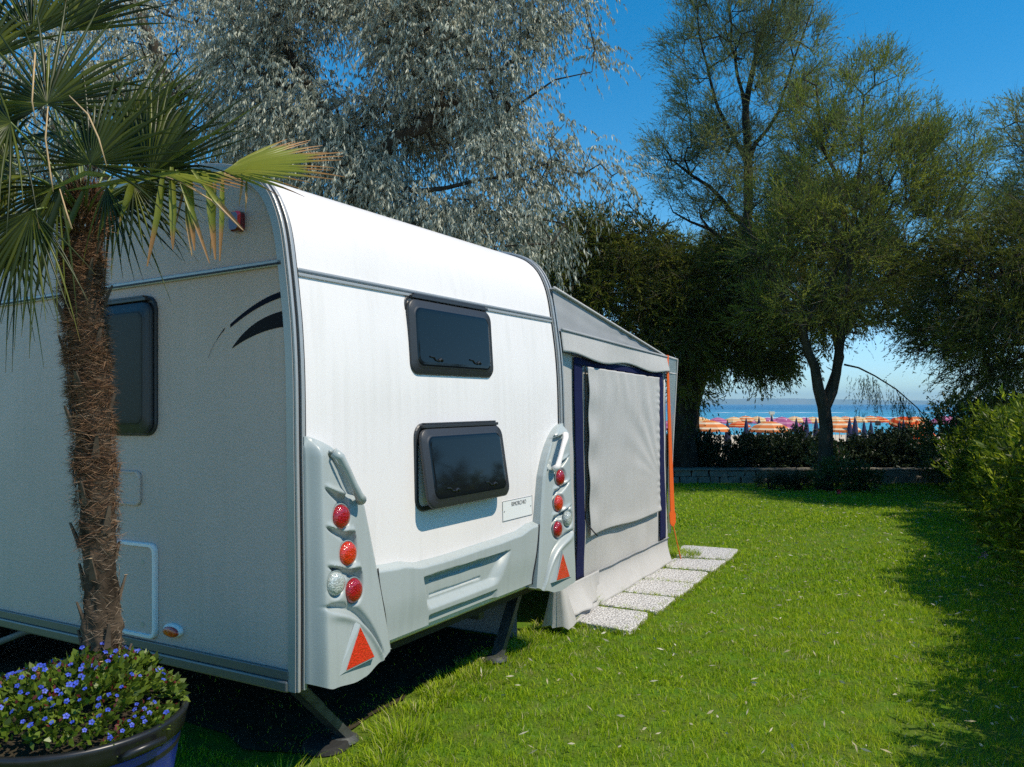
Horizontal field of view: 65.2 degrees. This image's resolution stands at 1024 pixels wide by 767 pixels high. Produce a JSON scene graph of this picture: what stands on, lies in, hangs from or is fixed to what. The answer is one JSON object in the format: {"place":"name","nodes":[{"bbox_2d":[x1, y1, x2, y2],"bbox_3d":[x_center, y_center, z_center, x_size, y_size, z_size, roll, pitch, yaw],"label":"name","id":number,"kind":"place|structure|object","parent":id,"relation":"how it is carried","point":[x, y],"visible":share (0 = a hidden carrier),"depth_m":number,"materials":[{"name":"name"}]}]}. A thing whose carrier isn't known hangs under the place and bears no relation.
{"place":"outdoors","nodes":[
{"label":"outdoors","id":0,"kind":"place"},
{"bbox_2d":[0,482,1023,766],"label":"lawn ground","id":1,"kind":"structure","parent":0,"point":[532,605],"depth_m":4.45,"materials":[{"name":"green plant"}]},
{"bbox_2d":[0,684,188,766],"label":"plant pot","id":2,"kind":"object","parent":1,"relation":"on","point":[155,746],"visible":0.53,"depth_m":2.49,"materials":[{"name":"ceramic"}]},
{"bbox_2d":[35,672,39,701],"bbox_3d":[-1.536,0.998,2.587,0.041,0.132,0.015,-1,-2,39],"label":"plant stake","id":3,"kind":"object","parent":2,"relation":"in","point":[38,675],"visible":0.28,"depth_m":2.58,"materials":[{"name":"brown wood"}]},
{"bbox_2d":[0,641,190,756],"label":"flowering plant","id":4,"kind":"object","parent":2,"relation":"in","point":[133,670],"visible":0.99,"depth_m":2.57,"materials":[{"name":"green plant"}]},
{"bbox_2d":[0,0,343,695],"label":"fan palm","id":5,"kind":"object","parent":2,"relation":"in","point":[139,134],"visible":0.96,"depth_m":2.75,"materials":[{"name":"brown"}]},
{"bbox_2d":[0,0,368,201],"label":"silver tree","id":6,"kind":"object","parent":1,"relation":"on","point":[147,35],"visible":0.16,"depth_m":11.21,"materials":[{"name":"grey plant"}]},
{"bbox_2d":[152,0,670,296],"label":"silver tree","id":7,"kind":"object","parent":1,"relation":"on","point":[478,132],"visible":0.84,"depth_m":9.75,"materials":[{"name":"grey plant"}]},
{"bbox_2d":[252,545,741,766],"bbox_3d":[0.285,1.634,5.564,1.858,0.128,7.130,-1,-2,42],"label":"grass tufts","id":8,"kind":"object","parent":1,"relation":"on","point":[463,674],"visible":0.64,"depth_m":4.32,"materials":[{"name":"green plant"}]},
{"bbox_2d":[575,606,647,634],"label":"paving slab","id":9,"kind":"structure","parent":1,"relation":"on","point":[620,619],"depth_m":5.67,"materials":[{"name":"concrete"}]},
{"bbox_2d":[601,592,674,614],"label":"paving slab","id":10,"kind":"structure","parent":1,"relation":"on","point":[639,601],"depth_m":6.16,"materials":[{"name":"stone"}]},
{"bbox_2d":[623,579,693,598],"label":"paving slab","id":11,"kind":"structure","parent":1,"relation":"on","point":[666,588],"depth_m":6.63,"materials":[{"name":"concrete"}]},
{"bbox_2d":[499,191,826,467],"bbox_3d":[2.830,-0.975,16.267,6.891,5.982,4.133,0,-1,0],"label":"dark tree","id":12,"kind":"object","parent":1,"relation":"on","point":[673,309],"visible":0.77,"depth_m":15.39,"materials":[{"name":"green plant"}]},
{"bbox_2d":[644,568,707,584],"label":"paving slab","id":13,"kind":"structure","parent":1,"relation":"on","point":[677,575],"depth_m":7.09,"materials":[{"name":"concrete"}]},
{"bbox_2d":[665,558,725,572],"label":"paving slab","id":14,"kind":"structure","parent":1,"relation":"on","point":[678,563],"depth_m":7.58,"materials":[{"name":"concrete"}]},
{"bbox_2d":[676,545,737,561],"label":"paving slab","id":15,"kind":"structure","parent":1,"relation":"on","point":[712,552],"depth_m":8.19,"materials":[{"name":"concrete"}]},
{"bbox_2d":[619,0,856,428],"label":"tamarisk tree","id":16,"kind":"object","parent":1,"relation":"on","point":[765,36],"visible":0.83,"depth_m":17.00,"materials":[{"name":"green plant"}]},
{"bbox_2d":[751,467,814,489],"bbox_3d":[4.918,1.748,14.501,1.170,0.476,0.759,0,-1,0],"label":"shrub","id":17,"kind":"object","parent":1,"relation":"on","point":[776,479],"visible":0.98,"depth_m":14.42,"materials":[{"name":"green plant"}]},
{"bbox_2d":[667,467,955,483],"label":"stone wall","id":18,"kind":"structure","parent":1,"relation":"on","point":[742,475],"depth_m":15.70,"materials":[{"name":"grey stone"}]},
{"bbox_2d":[803,439,850,484],"bbox_3d":[6.000,1.528,15.219,0.907,0.973,0.664,0,-2,13],"label":"shrub","id":19,"kind":"object","parent":1,"relation":"on","point":[807,459],"visible":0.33,"depth_m":15.21,"materials":[{"name":"green plant"}]},
{"bbox_2d":[805,454,887,493],"bbox_3d":[5.947,1.649,14.188,1.528,0.802,0.999,0,-1,0],"label":"shrub","id":20,"kind":"object","parent":1,"relation":"on","point":[854,477],"visible":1,"depth_m":14.12,"materials":[{"name":"green plant"}]},
{"bbox_2d":[705,21,1023,490],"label":"tamarisk tree","id":21,"kind":"object","parent":1,"relation":"on","point":[797,209],"visible":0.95,"depth_m":14.08,"materials":[{"name":"green plant"}]},
{"bbox_2d":[871,189,1023,417],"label":"dark tree","id":22,"kind":"object","parent":1,"relation":"on","point":[984,326],"visible":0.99,"depth_m":12.36,"materials":[{"name":"green plant"}]},
{"bbox_2d":[903,383,1023,488],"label":"glossy hedge","id":23,"kind":"object","parent":1,"relation":"on","point":[926,443],"visible":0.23,"depth_m":14.95,"materials":[{"name":"green plant"}]},
{"bbox_2d":[929,383,1023,578],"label":"oleander hedge","id":24,"kind":"object","parent":1,"relation":"on","point":[990,468],"visible":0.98,"depth_m":7.23,"materials":[{"name":"green plant"}]},
{"bbox_2d":[958,86,1023,240],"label":"tamarisk tree","id":25,"kind":"object","parent":1,"relation":"on","point":[1018,175],"visible":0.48,"depth_m":17.44,"materials":[{"name":"green plant"}]},
{"bbox_3d":[-2.852,1.693,5.777,5.571,0.011,2.376,-1,-2,29],"label":"soil patch","id":26,"kind":"object","parent":1,"relation":"on","visible":0},
{"bbox_2d":[0,163,575,744],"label":"caravan","id":27,"kind":"object","parent":26,"relation":"on","point":[342,433],"visible":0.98,"depth_m":3.63,"materials":[{"name":"white metal"}]},
{"bbox_2d":[69,295,157,435],"bbox_3d":[-1.888,-0.074,3.781,0.649,0.640,0.071,-2,-2,30],"label":"window","id":28,"kind":"structure","parent":27,"relation":"in","point":[135,319],"depth_m":3.64,"materials":[{"name":"grey glass"}]},
{"bbox_2d":[404,293,492,377],"bbox_3d":[-0.319,-0.231,4.180,0.080,0.410,0.769,-5,-4,30],"label":"window","id":29,"kind":"structure","parent":27,"relation":"in","point":[446,337],"depth_m":4.11,"materials":[{"name":"grey"}]},
{"bbox_2d":[413,420,508,511],"bbox_3d":[-0.246,0.413,4.151,0.128,0.430,0.769,-2,-2,30],"label":"window","id":30,"kind":"structure","parent":27,"relation":"in","point":[463,462],"depth_m":4.05,"materials":[{"name":"grey glass"}]},
{"bbox_2d":[542,286,680,629],"bbox_3d":[-1.200,0.582,7.772,5.090,2.299,3.440,-1,-2,25],"label":"awning","id":31,"kind":"object","parent":27,"relation":"attached to","point":[615,400],"visible":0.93,"depth_m":6.32,"materials":[{"name":"fabric"}]},
{"bbox_2d":[301,732,349,756],"bbox_3d":[-0.842,1.629,3.623,0.220,0.024,0.220,0,-1,0],"label":"ground pad","id":32,"kind":"object","parent":26,"relation":"on","point":[319,744],"visible":0.92,"depth_m":3.57,"materials":[{"name":"black rubber"}]},
{"bbox_2d":[0,0,1023,400],"label":"sky","id":33,"kind":"structure","parent":0,"point":[974,49],"materials":[{"name":"blue"}]},
{"bbox_2d":[477,482,1022,766],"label":"fallen leaves","id":34,"kind":"object","parent":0,"point":[792,746],"visible":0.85,"depth_m":5.12,"materials":[{"name":"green plant"}]},
{"bbox_2d":[688,166,937,391],"bbox_3d":[7.297,-1.560,19.304,6.434,7.862,3.830,0,-1,0],"label":"dark tree","id":35,"kind":"object","parent":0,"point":[833,337],"visible":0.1,"depth_m":18.66,"materials":[{"name":"green plant"}]},
{"bbox_2d":[666,404,969,434],"bbox_3d":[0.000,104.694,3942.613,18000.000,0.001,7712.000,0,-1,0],"label":"sea water","id":36,"kind":"structure","parent":0,"point":[780,410],"depth_m":375.15,"materials":[{"name":"blue liquid"}]},
{"bbox_2d":[722,412,926,417],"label":"surf lines","id":37,"kind":"object","parent":36,"relation":"on","point":[801,412],"visible":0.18,"depth_m":319.39,"materials":[{"name":"white liquid"}]},
{"bbox_2d":[666,398,992,403],"bbox_3d":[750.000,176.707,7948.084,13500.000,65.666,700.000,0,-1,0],"label":"hills","id":38,"kind":"structure","parent":0,"point":[782,401],"depth_m":7624.89,"materials":[{"name":"blue"}]},
{"bbox_2d":[702,435,959,463],"bbox_3d":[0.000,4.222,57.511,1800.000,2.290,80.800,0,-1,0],"label":"beach sand","id":39,"kind":"structure","parent":0,"point":[837,437],"depth_m":74.71,"materials":[{"name":"beige sand"}]},
{"bbox_2d":[627,220,725,301],"bbox_3d":[4.747,-0.821,22.077,4.140,7.515,3.292,0,-1,0],"label":"tamarisk tree","id":40,"kind":"object","parent":39,"relation":"on","point":[696,236],"visible":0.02,"depth_m":21.67,"materials":[{"name":"green plant"}]},
{"bbox_2d":[699,419,728,431],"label":"beach umbrella","id":41,"kind":"object","parent":39,"relation":"on","point":[714,426],"visible":0.71,"depth_m":42.17,"materials":[{"name":"orange fabric"}]},
{"bbox_2d":[711,417,726,423],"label":"beach umbrella","id":42,"kind":"object","parent":39,"relation":"on","point":[721,420],"visible":0.69,"depth_m":59.41,"materials":[{"name":"pink"}]},
{"bbox_2d":[725,420,730,445],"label":"closed umbrella","id":43,"kind":"object","parent":39,"relation":"on","point":[727,425],"visible":0.38,"depth_m":43.84,"materials":[{"name":"blue fabric"}]},
{"bbox_2d":[725,417,740,422],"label":"beach umbrella","id":44,"kind":"object","parent":39,"relation":"on","point":[732,419],"visible":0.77,"depth_m":59.40,"materials":[{"name":"white"}]},
{"bbox_2d":[729,421,750,435],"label":"beach umbrella","id":45,"kind":"object","parent":39,"relation":"on","point":[738,424],"visible":0.82,"depth_m":51.51,"materials":[{"name":"orange fabric"}]},
{"bbox_2d":[744,418,748,432],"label":"closed umbrella","id":46,"kind":"object","parent":39,"relation":"on","point":[746,428],"visible":0.41,"depth_m":45.87,"materials":[{"name":"blue fabric"}]},
{"bbox_2d":[739,415,753,421],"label":"beach umbrella","id":47,"kind":"object","parent":39,"relation":"on","point":[749,419],"visible":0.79,"depth_m":59.40,"materials":[{"name":"white"}]},
{"bbox_2d":[752,416,765,422],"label":"beach umbrella","id":48,"kind":"object","parent":39,"relation":"on","point":[762,419],"visible":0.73,"depth_m":59.37,"materials":[{"name":"white"}]},
{"bbox_2d":[749,420,787,432],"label":"beach umbrella","id":49,"kind":"object","parent":39,"relation":"on","point":[771,426],"visible":0.76,"depth_m":42.34,"materials":[{"name":"orange fabric"}]},
{"bbox_2d":[775,417,790,421],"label":"beach umbrella","id":50,"kind":"object","parent":39,"relation":"on","point":[780,419],"visible":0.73,"depth_m":59.51,"materials":[{"name":"purple"}]},
{"bbox_2d":[777,419,803,428],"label":"beach umbrella","id":51,"kind":"object","parent":39,"relation":"on","point":[787,423],"visible":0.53,"depth_m":44.44,"materials":[{"name":"pink fabric"}]},
{"bbox_2d":[788,416,802,422],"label":"beach umbrella","id":52,"kind":"object","parent":39,"relation":"on","point":[799,419],"visible":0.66,"depth_m":59.44,"materials":[{"name":"white"}]},
{"bbox_2d":[803,417,808,440],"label":"closed umbrella","id":53,"kind":"object","parent":39,"relation":"on","point":[806,422],"visible":0.37,"depth_m":41.88,"materials":[{"name":"blue"}]},
{"bbox_2d":[799,417,813,424],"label":"beach umbrella","id":54,"kind":"object","parent":39,"relation":"on","point":[808,420],"visible":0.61,"depth_m":59.33,"materials":[{"name":"pink"}]},
{"bbox_2d":[809,417,818,422],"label":"beach umbrella","id":55,"kind":"object","parent":39,"relation":"on","point":[812,419],"visible":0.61,"depth_m":59.39,"materials":[{"name":"white fabric"}]},
{"bbox_2d":[813,418,818,436],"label":"closed umbrella","id":56,"kind":"object","parent":39,"relation":"on","point":[815,424],"visible":0.42,"depth_m":43.87,"materials":[{"name":"blue fabric"}]},
{"bbox_2d":[832,416,844,439],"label":"beach umbrella","id":57,"kind":"object","parent":39,"relation":"on","point":[835,419],"visible":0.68,"depth_m":59.42,"materials":[{"name":"white"}]},
{"bbox_2d":[818,420,860,441],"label":"beach umbrella","id":58,"kind":"object","parent":39,"relation":"on","point":[839,426],"visible":0.56,"depth_m":42.22,"materials":[{"name":"orange fabric"}]},
{"bbox_2d":[841,416,853,439],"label":"beach umbrella","id":59,"kind":"object","parent":39,"relation":"on","point":[845,418],"visible":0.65,"depth_m":59.45,"materials":[{"name":"white"}]},
{"bbox_2d":[846,418,851,440],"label":"closed umbrella","id":60,"kind":"object","parent":39,"relation":"on","point":[849,429],"visible":0.44,"depth_m":41.87,"materials":[{"name":"blue fabric"}]},
{"bbox_2d":[851,417,857,435],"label":"closed umbrella","id":61,"kind":"object","parent":39,"relation":"on","point":[855,428],"visible":0.41,"depth_m":40.87,"materials":[{"name":"blue fabric"}]},
{"bbox_2d":[852,416,867,425],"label":"beach umbrella","id":62,"kind":"object","parent":39,"relation":"on","point":[860,419],"visible":0.61,"depth_m":59.33,"materials":[{"name":"white"}]},
{"bbox_2d":[862,421,866,442],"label":"closed umbrella","id":63,"kind":"object","parent":39,"relation":"on","point":[863,428],"visible":0.45,"depth_m":49.85,"materials":[{"name":"blue fabric"}]},
{"bbox_2d":[864,415,878,421],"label":"beach umbrella","id":64,"kind":"object","parent":39,"relation":"on","point":[869,418],"visible":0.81,"depth_m":59.41,"materials":[{"name":"orange"}]},
{"bbox_2d":[869,421,873,437],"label":"closed umbrella","id":65,"kind":"object","parent":39,"relation":"on","point":[870,426],"visible":0.36,"depth_m":49.87,"materials":[{"name":"blue fabric"}]},
{"bbox_2d":[872,416,888,422],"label":"beach umbrella","id":66,"kind":"object","parent":39,"relation":"on","point":[884,420],"visible":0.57,"depth_m":59.33,"materials":[{"name":"orange fabric"}]},
{"bbox_2d":[889,416,919,425],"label":"beach umbrella","id":67,"kind":"object","parent":39,"relation":"on","point":[896,420],"visible":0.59,"depth_m":49.28,"materials":[{"name":"orange fabric"}]},
{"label":"raised bed","id":68,"kind":"structure","parent":0,"visible":0},
{"bbox_2d":[666,421,940,467],"bbox_3d":[5.075,1.475,16.892,8.239,1.368,1.406,0,-1,0],"label":"back hedge","id":69,"kind":"object","parent":68,"relation":"in","point":[878,448],"visible":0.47,"depth_m":16.58,"materials":[{"name":"green plant"}]}
]}

